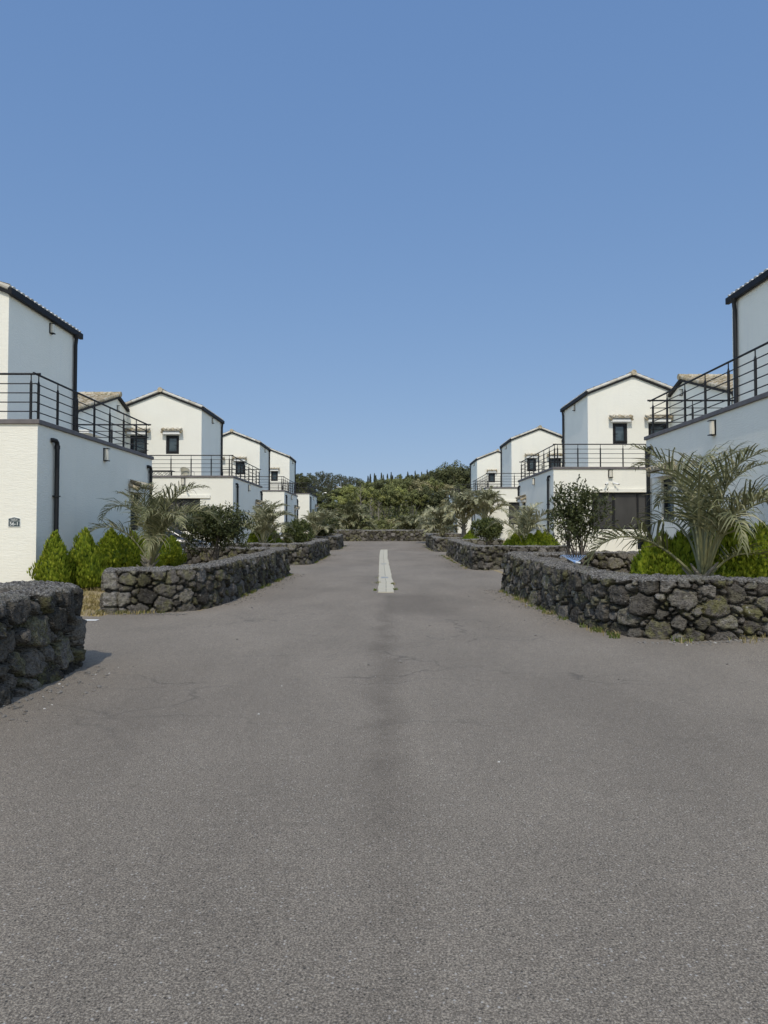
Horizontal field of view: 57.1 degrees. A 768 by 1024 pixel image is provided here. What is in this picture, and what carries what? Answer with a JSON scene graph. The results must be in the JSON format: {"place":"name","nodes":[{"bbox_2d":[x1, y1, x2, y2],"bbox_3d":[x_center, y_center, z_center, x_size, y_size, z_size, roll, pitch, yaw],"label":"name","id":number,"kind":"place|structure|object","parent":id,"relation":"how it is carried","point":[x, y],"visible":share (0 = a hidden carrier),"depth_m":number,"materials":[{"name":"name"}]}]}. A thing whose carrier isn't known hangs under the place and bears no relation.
{"place":"outdoors","nodes":[
{"label":"outdoors","id":0,"kind":"place"},
{"bbox_2d":[81,503,504,616],"bbox_3d":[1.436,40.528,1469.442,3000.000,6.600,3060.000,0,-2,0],"label":"ground","id":1,"kind":"structure","parent":0,"point":[92,610],"depth_m":15.17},
{"bbox_2d":[0,580,86,707],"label":"stone wall","id":2,"kind":"structure","parent":1,"relation":"on","point":[42,630],"depth_m":6.90,"materials":[{"name":"stone"}]},
{"bbox_2d":[26,529,76,584],"bbox_3d":[-6.971,1.075,14.745,0.975,1.438,0.864,0,-2,0],"label":"conifer bush","id":3,"kind":"object","parent":1,"relation":"on","point":[53,562],"visible":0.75,"depth_m":14.55,"materials":[{"name":"green plant"}]},
{"bbox_2d":[0,281,153,582],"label":"house","id":4,"kind":"structure","parent":1,"relation":"on","point":[60,472],"depth_m":18.01,"materials":[{"name":"white paint"}]},
{"bbox_2d":[8,517,20,526],"bbox_3d":[-7.850,0.212,14.997,0.262,0.215,0.018,0,-2,0],"label":"number plate","id":5,"kind":"object","parent":4,"relation":"attached to","point":[14,521],"visible":1,"depth_m":14.99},
{"bbox_2d":[128,479,153,529],"bbox_3d":[-7.272,-0.200,20.972,0.515,1.479,1.219,0,-2,0],"label":"window","id":6,"kind":"structure","parent":4,"relation":"in","point":[134,481],"depth_m":20.94,"materials":[{"name":"black glass"}]},
{"bbox_2d":[68,526,107,587],"bbox_3d":[-6.397,1.038,15.321,0.899,1.480,0.937,0,-2,0],"label":"conifer bush","id":7,"kind":"object","parent":1,"relation":"on","point":[88,561],"visible":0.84,"depth_m":15.03,"materials":[{"name":"green plant"}]},
{"bbox_2d":[80,586,110,616],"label":"dry grass","id":8,"kind":"structure","parent":1,"relation":"on","point":[91,601],"depth_m":13.80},
{"bbox_2d":[95,528,135,567],"bbox_3d":[-6.664,1.069,17.076,1.359,1.437,1.330,0,-2,0],"label":"conifer bush","id":9,"kind":"object","parent":1,"relation":"on","point":[114,550],"visible":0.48,"depth_m":16.90,"materials":[{"name":"green plant"}]},
{"bbox_2d":[119,534,143,566],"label":"conifer bush","id":10,"kind":"object","parent":1,"relation":"on","point":[137,553],"visible":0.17,"depth_m":17.87,"materials":[{"name":"green plant"}]},
{"bbox_2d":[125,530,160,566],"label":"conifer bush","id":11,"kind":"object","parent":1,"relation":"on","point":[140,542],"visible":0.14,"depth_m":18.69,"materials":[{"name":"green plant"}]},
{"bbox_2d":[140,536,165,566],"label":"conifer bush","id":12,"kind":"object","parent":1,"relation":"on","point":[161,562],"visible":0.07,"depth_m":19.43,"materials":[{"name":"green plant"}]},
{"bbox_2d":[86,481,222,566],"bbox_3d":[-5.327,0.579,16.514,3.258,2.571,3.344,0,-2,0],"label":"palm tree","id":13,"kind":"object","parent":1,"relation":"on","point":[154,524],"visible":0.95,"depth_m":16.22,"materials":[{"name":"green plant"}]},
{"bbox_2d":[151,535,177,565],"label":"conifer bush","id":14,"kind":"object","parent":1,"relation":"on","point":[168,557],"visible":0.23,"depth_m":20.14,"materials":[{"name":"green plant"}]},
{"bbox_2d":[78,387,263,545],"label":"house","id":15,"kind":"structure","parent":1,"relation":"on","point":[186,433],"depth_m":37.76,"materials":[{"name":"white paint"}]},
{"bbox_2d":[125,428,150,453],"bbox_3d":[-13.133,-3.816,37.671,1.319,1.410,0.495,0,-2,0],"label":"window","id":16,"kind":"structure","parent":15,"relation":"in","point":[132,441],"depth_m":37.80,"materials":[{"name":"black glass"}]},
{"bbox_2d":[160,428,182,453],"bbox_3d":[-11.313,-3.816,37.669,1.119,1.410,0.495,0,-2,0],"label":"window","id":17,"kind":"structure","parent":15,"relation":"in","point":[172,438],"depth_m":37.80,"materials":[{"name":"black glass"}]},
{"bbox_2d":[152,499,199,530],"bbox_3d":[-10.191,0.144,34.535,2.442,1.592,0.090,0,-2,0],"label":"window","id":18,"kind":"structure","parent":15,"relation":"in","point":[184,501],"depth_m":34.55,"materials":[{"name":"black glass"}]},
{"bbox_2d":[180,467,194,475],"bbox_3d":[-9.922,-1.819,35.459,0.643,0.842,0.541,-1,-2,20],"label":"chair","id":19,"kind":"object","parent":15,"relation":"on","point":[185,471],"visible":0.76,"depth_m":35.25,"materials":[{"name":"white plastic"}]},
{"bbox_2d":[161,536,181,566],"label":"conifer bush","id":20,"kind":"object","parent":1,"relation":"on","point":[172,544],"visible":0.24,"depth_m":21.03,"materials":[{"name":"green plant"}]},
{"bbox_2d":[169,535,186,566],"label":"conifer bush","id":21,"kind":"object","parent":1,"relation":"on","point":[183,559],"visible":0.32,"depth_m":21.83,"materials":[{"name":"green plant"}]},
{"bbox_2d":[165,527,212,553],"bbox_3d":[-9.115,1.207,28.328,4.712,1.455,2.178,0,-2,0],"label":"parked car","id":22,"kind":"object","parent":1,"relation":"on","point":[177,536],"visible":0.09,"depth_m":27.57,"materials":[{"name":"paint"}]},
{"bbox_2d":[99,546,290,613],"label":"stone wall","id":23,"kind":"structure","parent":1,"relation":"on","point":[201,581],"depth_m":13.64,"materials":[{"name":"stone"}]},
{"bbox_2d":[173,500,259,560],"bbox_3d":[-4.847,0.856,20.102,2.095,2.372,2.243,-2,-2,45],"label":"shrub","id":24,"kind":"object","parent":1,"relation":"on","point":[215,533],"visible":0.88,"depth_m":19.82,"materials":[{"name":"green plant"}]},
{"bbox_2d":[247,532,261,542],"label":"conifer bush","id":25,"kind":"object","parent":1,"relation":"on","point":[253,538],"visible":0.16,"depth_m":33.11,"materials":[{"name":"green plant"}]},
{"bbox_2d":[223,429,299,531],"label":"house","id":26,"kind":"structure","parent":1,"relation":"on","point":[251,451],"depth_m":55.41,"materials":[{"name":"white paint"}]},
{"bbox_2d":[232,456,246,473],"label":"window","id":27,"kind":"structure","parent":26,"relation":"in","point":[243,458],"depth_m":55.39,"materials":[{"name":"black glass"}]},
{"bbox_2d":[239,500,298,542],"bbox_3d":[-5.513,0.672,32.686,3.303,2.513,3.083,0,-2,0],"label":"palm tree","id":28,"kind":"object","parent":1,"relation":"on","point":[267,525],"visible":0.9,"depth_m":32.37,"materials":[{"name":"green plant"}]},
{"bbox_2d":[266,531,283,542],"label":"conifer bush","id":29,"kind":"object","parent":1,"relation":"on","point":[277,539],"visible":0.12,"depth_m":34.26,"materials":[{"name":"green plant"}]},
{"bbox_2d":[226,538,329,564],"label":"stone wall","id":30,"kind":"structure","parent":1,"relation":"on","point":[310,551],"depth_m":31.58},
{"bbox_2d":[268,446,318,532],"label":"house","id":31,"kind":"structure","parent":1,"relation":"on","point":[282,464],"depth_m":72.71,"materials":[{"name":"white paint"}]},
{"bbox_2d":[270,467,279,480],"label":"window","id":32,"kind":"structure","parent":31,"relation":"in","point":[274,471],"depth_m":72.72,"materials":[{"name":"black glass"}]},
{"bbox_2d":[281,518,315,542],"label":"shrub","id":33,"kind":"object","parent":1,"relation":"on","point":[301,527],"visible":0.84,"depth_m":38.57,"materials":[{"name":"green plant"}]},
{"bbox_2d":[299,474,314,492],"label":"hill tree","id":34,"kind":"object","parent":1,"relation":"on","point":[306,481],"visible":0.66,"depth_m":124.12,"materials":[{"name":"green plant"}]},
{"bbox_2d":[300,508,336,537],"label":"palm tree","id":35,"kind":"object","parent":1,"relation":"on","point":[316,519],"visible":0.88,"depth_m":48.98,"materials":[{"name":"green plant"}]},
{"bbox_2d":[316,471,331,493],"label":"pine tree","id":36,"kind":"object","parent":1,"relation":"on","point":[323,476],"visible":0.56,"depth_m":168.65,"materials":[{"name":"green plant"}]},
{"bbox_2d":[307,533,343,549],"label":"stone wall","id":37,"kind":"structure","parent":1,"relation":"on","point":[336,542],"depth_m":50.18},
{"bbox_2d":[312,517,339,535],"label":"shrub","id":38,"kind":"object","parent":1,"relation":"on","point":[331,521],"visible":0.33,"depth_m":51.37,"materials":[{"name":"green plant"}]},
{"bbox_2d":[317,494,336,503],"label":"hill tree","id":39,"kind":"object","parent":1,"relation":"on","point":[324,499],"visible":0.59,"depth_m":96.80,"materials":[{"name":"green plant"}]},
{"bbox_2d":[311,510,347,535],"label":"palm tree","id":40,"kind":"object","parent":1,"relation":"on","point":[340,518],"visible":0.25,"depth_m":55.44,"materials":[{"name":"green plant"}]},
{"bbox_2d":[318,501,343,512],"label":"hill tree","id":41,"kind":"object","parent":1,"relation":"on","point":[324,506],"visible":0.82,"depth_m":83.47,"materials":[{"name":"green plant"}]},
{"bbox_2d":[327,488,343,496],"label":"hill tree","id":42,"kind":"object","parent":1,"relation":"on","point":[335,493],"visible":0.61,"depth_m":99.00,"materials":[{"name":"green plant"}]},
{"bbox_2d":[330,475,342,502],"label":"pine tree","id":43,"kind":"object","parent":1,"relation":"on","point":[334,485],"visible":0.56,"depth_m":165.34,"materials":[{"name":"green plant"}]},
{"bbox_2d":[330,494,354,513],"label":"hill tree","id":44,"kind":"object","parent":1,"relation":"on","point":[341,500],"visible":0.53,"depth_m":85.95,"materials":[{"name":"green plant"}]},
{"bbox_2d":[339,485,359,497],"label":"hill tree","id":45,"kind":"object","parent":1,"relation":"on","point":[349,489],"visible":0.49,"depth_m":96.65,"materials":[{"name":"green plant"}]},
{"bbox_2d":[332,503,378,529],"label":"palm tree","id":46,"kind":"object","parent":1,"relation":"on","point":[355,515],"visible":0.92,"depth_m":69.21,"materials":[{"name":"green plant"}]},
{"bbox_2d":[345,488,368,507],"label":"hill tree","id":47,"kind":"object","parent":1,"relation":"on","point":[351,498],"visible":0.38,"depth_m":84.67,"materials":[{"name":"green plant"}]},
{"bbox_2d":[354,487,384,514],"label":"hill tree","id":48,"kind":"object","parent":1,"relation":"on","point":[368,494],"visible":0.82,"depth_m":83.39,"materials":[{"name":"green plant"}]},
{"bbox_2d":[365,478,386,498],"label":"hill tree","id":49,"kind":"object","parent":1,"relation":"on","point":[378,484],"visible":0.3,"depth_m":100.05,"materials":[{"name":"green plant"}]},
{"bbox_2d":[373,483,400,517],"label":"hill tree","id":50,"kind":"object","parent":1,"relation":"on","point":[389,494],"visible":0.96,"depth_m":83.26,"materials":[{"name":"green plant"}]},
{"bbox_2d":[320,503,454,532],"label":"undergrowth","id":51,"kind":"object","parent":1,"relation":"on","point":[388,527],"visible":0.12,"depth_m":83.34,"materials":[{"name":"green plant"}]},
{"bbox_2d":[332,529,452,540],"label":"stone wall","id":52,"kind":"structure","parent":1,"relation":"on","point":[384,535],"depth_m":67.01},
{"bbox_2d":[393,486,408,516],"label":"hill tree","id":53,"kind":"object","parent":1,"relation":"on","point":[400,490],"visible":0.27,"depth_m":85.80,"materials":[{"name":"green plant"}]},
{"bbox_2d":[393,477,420,506],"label":"hill tree","id":54,"kind":"object","parent":1,"relation":"on","point":[405,484],"visible":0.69,"depth_m":97.11,"materials":[{"name":"green plant"}]},
{"bbox_2d":[391,512,427,529],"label":"palm tree","id":55,"kind":"object","parent":1,"relation":"on","point":[407,522],"visible":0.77,"depth_m":68.89,"materials":[{"name":"green plant"}]},
{"bbox_2d":[401,474,422,481],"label":"hill tree","id":56,"kind":"object","parent":1,"relation":"on","point":[416,476],"visible":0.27,"depth_m":117.23,"materials":[{"name":"green plant"}]},
{"bbox_2d":[94,545,730,642],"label":"green weeds","id":57,"kind":"object","parent":1,"relation":"on","point":[542,609],"visible":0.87,"depth_m":12.98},
{"bbox_2d":[399,490,427,514],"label":"hill tree","id":58,"kind":"object","parent":1,"relation":"on","point":[412,497],"visible":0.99,"depth_m":83.32,"materials":[{"name":"green plant"}]},
{"bbox_2d":[407,479,434,492],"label":"hill tree","id":59,"kind":"object","parent":1,"relation":"on","point":[416,485],"visible":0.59,"depth_m":96.45,"materials":[{"name":"green plant"}]},
{"bbox_2d":[414,485,438,512],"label":"hill tree","id":60,"kind":"object","parent":1,"relation":"on","point":[432,502],"visible":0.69,"depth_m":84.20,"materials":[{"name":"green plant"}]},
{"bbox_2d":[414,509,448,532],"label":"palm tree","id":61,"kind":"object","parent":1,"relation":"on","point":[428,516],"visible":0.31,"depth_m":62.32,"materials":[{"name":"green plant"}]},
{"bbox_2d":[421,477,444,492],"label":"hill tree","id":62,"kind":"object","parent":1,"relation":"on","point":[432,482],"visible":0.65,"depth_m":96.99,"materials":[{"name":"green plant"}]},
{"bbox_2d":[426,489,448,509],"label":"hill tree","id":63,"kind":"object","parent":1,"relation":"on","point":[439,494],"visible":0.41,"depth_m":85.37,"materials":[{"name":"green plant"}]},
{"bbox_2d":[417,505,461,536],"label":"palm tree","id":64,"kind":"object","parent":1,"relation":"on","point":[442,526],"visible":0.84,"depth_m":53.09,"materials":[{"name":"green plant"}]},
{"bbox_2d":[429,461,454,489],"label":"hill tree","id":65,"kind":"object","parent":1,"relation":"on","point":[440,475],"visible":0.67,"depth_m":108.09,"materials":[{"name":"green plant"}]},
{"bbox_2d":[434,484,458,498],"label":"hill tree","id":66,"kind":"object","parent":1,"relation":"on","point":[445,487],"visible":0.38,"depth_m":97.57,"materials":[{"name":"green plant"}]},
{"bbox_2d":[425,533,482,551],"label":"stone wall","id":67,"kind":"structure","parent":1,"relation":"on","point":[435,542],"depth_m":47.41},
{"bbox_2d":[446,468,465,499],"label":"hill tree","id":68,"kind":"object","parent":1,"relation":"on","point":[455,477],"visible":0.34,"depth_m":108.95,"materials":[{"name":"green plant"}]},
{"bbox_2d":[447,460,467,484],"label":"hill tree","id":69,"kind":"object","parent":1,"relation":"on","point":[460,469],"visible":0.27,"depth_m":111.17,"materials":[{"name":"green plant"}]},
{"bbox_2d":[437,487,487,535],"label":"palm tree","id":70,"kind":"object","parent":1,"relation":"on","point":[457,497],"visible":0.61,"depth_m":49.59,"materials":[{"name":"green plant"}]},
{"bbox_2d":[458,466,469,487],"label":"hill tree","id":71,"kind":"object","parent":1,"relation":"on","point":[465,478],"visible":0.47,"depth_m":108.98,"materials":[{"name":"green plant"}]},
{"bbox_2d":[461,530,478,541],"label":"conifer bush","id":72,"kind":"object","parent":1,"relation":"on","point":[469,535],"visible":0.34,"depth_m":42.31,"materials":[{"name":"green plant"}]},
{"bbox_2d":[449,449,500,532],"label":"house","id":73,"kind":"structure","parent":1,"relation":"on","point":[482,465],"depth_m":74.91,"materials":[{"name":"white paint"}]},
{"bbox_2d":[487,469,496,481],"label":"window","id":74,"kind":"structure","parent":73,"relation":"in","point":[491,476],"depth_m":74.88,"materials":[{"name":"black glass"}]},
{"bbox_2d":[456,485,515,517],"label":"palm tree","id":75,"kind":"object","parent":1,"relation":"on","point":[485,501],"visible":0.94,"depth_m":48.30,"materials":[{"name":"green plant"}]},
{"bbox_2d":[470,516,503,544],"bbox_3d":[4.928,1.167,33.927,1.741,1.991,1.748,0,-2,0],"label":"tree","id":76,"kind":"object","parent":1,"relation":"on","point":[492,532],"visible":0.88,"depth_m":33.74,"materials":[{"name":"green plant"}]},
{"bbox_2d":[446,538,566,569],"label":"stone wall","id":77,"kind":"structure","parent":1,"relation":"on","point":[476,554],"depth_m":27.58,"materials":[{"name":"stone"}]},
{"bbox_2d":[502,532,524,545],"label":"conifer bush","id":78,"kind":"object","parent":1,"relation":"on","point":[515,538],"visible":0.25,"depth_m":29.14,"materials":[{"name":"green plant"}]},
{"bbox_2d":[471,425,561,539],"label":"house","id":79,"kind":"structure","parent":1,"relation":"on","point":[516,450],"depth_m":54.59,"materials":[{"name":"white paint"}]},
{"bbox_2d":[509,503,517,523],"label":"window","id":80,"kind":"structure","parent":79,"relation":"in","point":[515,505],"depth_m":51.34,"materials":[{"name":"black glass"}]},
{"bbox_2d":[525,453,537,470],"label":"window","id":81,"kind":"structure","parent":79,"relation":"in","point":[531,462],"depth_m":54.60,"materials":[{"name":"black glass"}]},
{"bbox_2d":[547,453,561,467],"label":"window","id":82,"kind":"structure","parent":79,"relation":"in","point":[559,460],"depth_m":54.60,"materials":[{"name":"black glass"}]},
{"bbox_2d":[487,502,553,542],"bbox_3d":[5.859,0.740,29.349,2.581,2.361,2.614,0,-2,-17],"label":"palm tree","id":83,"kind":"object","parent":1,"relation":"on","point":[526,521],"visible":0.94,"depth_m":29.15,"materials":[{"name":"green plant"}]},
{"bbox_2d":[522,533,541,545],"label":"conifer bush","id":84,"kind":"object","parent":1,"relation":"on","point":[530,539],"visible":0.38,"depth_m":29.00,"materials":[{"name":"green plant"}]},
{"bbox_2d":[537,531,549,545],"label":"conifer bush","id":85,"kind":"object","parent":1,"relation":"on","point":[544,536],"visible":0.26,"depth_m":28.94,"materials":[{"name":"green plant"}]},
{"bbox_2d":[543,534,560,545],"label":"conifer bush","id":86,"kind":"object","parent":1,"relation":"on","point":[549,542],"visible":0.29,"depth_m":28.77,"materials":[{"name":"green plant"}]},
{"bbox_2d":[543,474,618,565],"bbox_3d":[4.326,0.533,15.821,1.502,2.794,1.864,-1,-2,37],"label":"tree","id":87,"kind":"object","parent":1,"relation":"on","point":[576,525],"visible":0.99,"depth_m":15.70,"materials":[{"name":"green plant"}]},
{"bbox_2d":[515,370,732,551],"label":"house","id":88,"kind":"structure","parent":1,"relation":"on","point":[603,424],"depth_m":34.02,"materials":[{"name":"white paint"}]},
{"bbox_2d":[592,493,646,528],"bbox_3d":[10.255,-0.043,30.819,2.442,1.592,0.090,0,-2,0],"label":"window","id":89,"kind":"structure","parent":88,"relation":"in","point":[625,505],"depth_m":30.82,"materials":[{"name":"black glass"}]},
{"bbox_2d":[609,414,633,443],"bbox_3d":[11.383,-4.003,33.951,1.119,1.410,0.495,0,-2,0],"label":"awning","id":90,"kind":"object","parent":88,"relation":"in","point":[619,429],"depth_m":34.09,"materials":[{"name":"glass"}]},
{"bbox_2d":[644,414,672,434],"bbox_3d":[13.203,-4.003,33.949,1.319,1.410,0.495,0,-2,0],"label":"window","id":91,"kind":"structure","parent":88,"relation":"in","point":[648,416],"depth_m":34.07,"materials":[{"name":"black glass"}]},
{"bbox_2d":[501,551,767,640],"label":"stone wall","id":92,"kind":"structure","parent":1,"relation":"on","point":[606,590],"depth_m":10.09,"materials":[{"name":"stone"}]},
{"bbox_2d":[629,542,653,574],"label":"conifer bush","id":93,"kind":"object","parent":1,"relation":"on","point":[640,561],"visible":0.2,"depth_m":12.87,"materials":[{"name":"green plant"}]},
{"bbox_2d":[642,530,690,574],"bbox_3d":[5.152,1.062,12.936,1.181,1.521,1.165,1,-2,-40],"label":"conifer bush","id":94,"kind":"object","parent":1,"relation":"on","point":[658,553],"visible":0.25,"depth_m":12.65,"materials":[{"name":"green plant"}]},
{"bbox_2d":[648,530,696,574],"bbox_3d":[5.264,1.034,12.805,1.138,1.468,1.155,0,-2,0],"label":"conifer bush","id":95,"kind":"object","parent":1,"relation":"on","point":[682,547],"visible":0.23,"depth_m":12.53,"materials":[{"name":"green plant"}]},
{"bbox_2d":[582,440,767,575],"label":"palm tree","id":96,"kind":"object","parent":1,"relation":"on","point":[696,502],"visible":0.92,"depth_m":11.56,"materials":[{"name":"green plant"}]},
{"bbox_2d":[644,269,767,543],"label":"house","id":97,"kind":"structure","parent":1,"relation":"on","point":[742,418],"depth_m":17.73,"materials":[{"name":"white paint"}]},
{"bbox_2d":[645,461,675,518],"bbox_3d":[7.260,-0.555,18.367,0.515,1.480,1.219,0,-2,0],"label":"window","id":98,"kind":"structure","parent":97,"relation":"in","point":[654,475],"depth_m":18.52,"materials":[{"name":"black glass"}]},
{"bbox_2d":[718,521,741,567],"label":"conifer bush","id":99,"kind":"object","parent":1,"relation":"on","point":[729,539],"visible":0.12,"depth_m":12.53,"materials":[{"name":"green plant"}]},
{"bbox_2d":[708,531,755,576],"bbox_3d":[5.898,0.928,12.624,1.104,1.479,1.013,0,-2,0],"label":"conifer bush","id":100,"kind":"object","parent":1,"relation":"on","point":[723,569],"visible":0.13,"depth_m":12.33,"materials":[{"name":"green plant"}]},
{"bbox_2d":[725,526,759,577],"bbox_3d":[6.467,0.920,12.623,1.077,1.406,1.153,0,-2,0],"label":"conifer bush","id":101,"kind":"object","parent":1,"relation":"on","point":[743,563],"visible":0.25,"depth_m":12.30,"materials":[{"name":"green plant"}]},
{"bbox_2d":[735,519,767,577],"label":"conifer bush","id":102,"kind":"object","parent":1,"relation":"on","point":[762,564],"visible":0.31,"depth_m":12.23,"materials":[{"name":"green plant"}]},
{"bbox_2d":[0,541,767,1023],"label":"asphalt lane","id":103,"kind":"structure","parent":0,"point":[332,833],"depth_m":3.70,"materials":[{"name":"asphalt"}]},
{"bbox_2d":[0,555,767,721],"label":"gravel","id":104,"kind":"structure","parent":103,"relation":"on","point":[276,585],"depth_m":9.50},
{"bbox_2d":[378,550,393,592],"bbox_3d":[0.001,2.354,33.821,0.536,0.315,32.848,0,-2,0],"label":"drain channel","id":105,"kind":"object","parent":103,"relation":"on","point":[386,581],"visible":0.94,"depth_m":23.89,"materials":[{"name":"concrete"}]},
{"bbox_2d":[95,545,764,643],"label":"straw tufts","id":106,"kind":"object","parent":103,"relation":"on","point":[502,591],"visible":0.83,"depth_m":12.79,"materials":[{"name":"beige plant"}]},
{"bbox_2d":[0,0,767,498],"label":"sky","id":107,"kind":"structure","parent":0,"point":[364,237],"materials":[{"name":"blue"}]},
{"bbox_2d":[560,555,584,563],"bbox_3d":[3.410,0.835,12.478,0.380,0.146,0.482,1,-2,-37],"label":"rake","id":108,"kind":"object","parent":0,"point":[572,560],"visible":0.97,"depth_m":12.48,"materials":[{"name":"blue plastic"}]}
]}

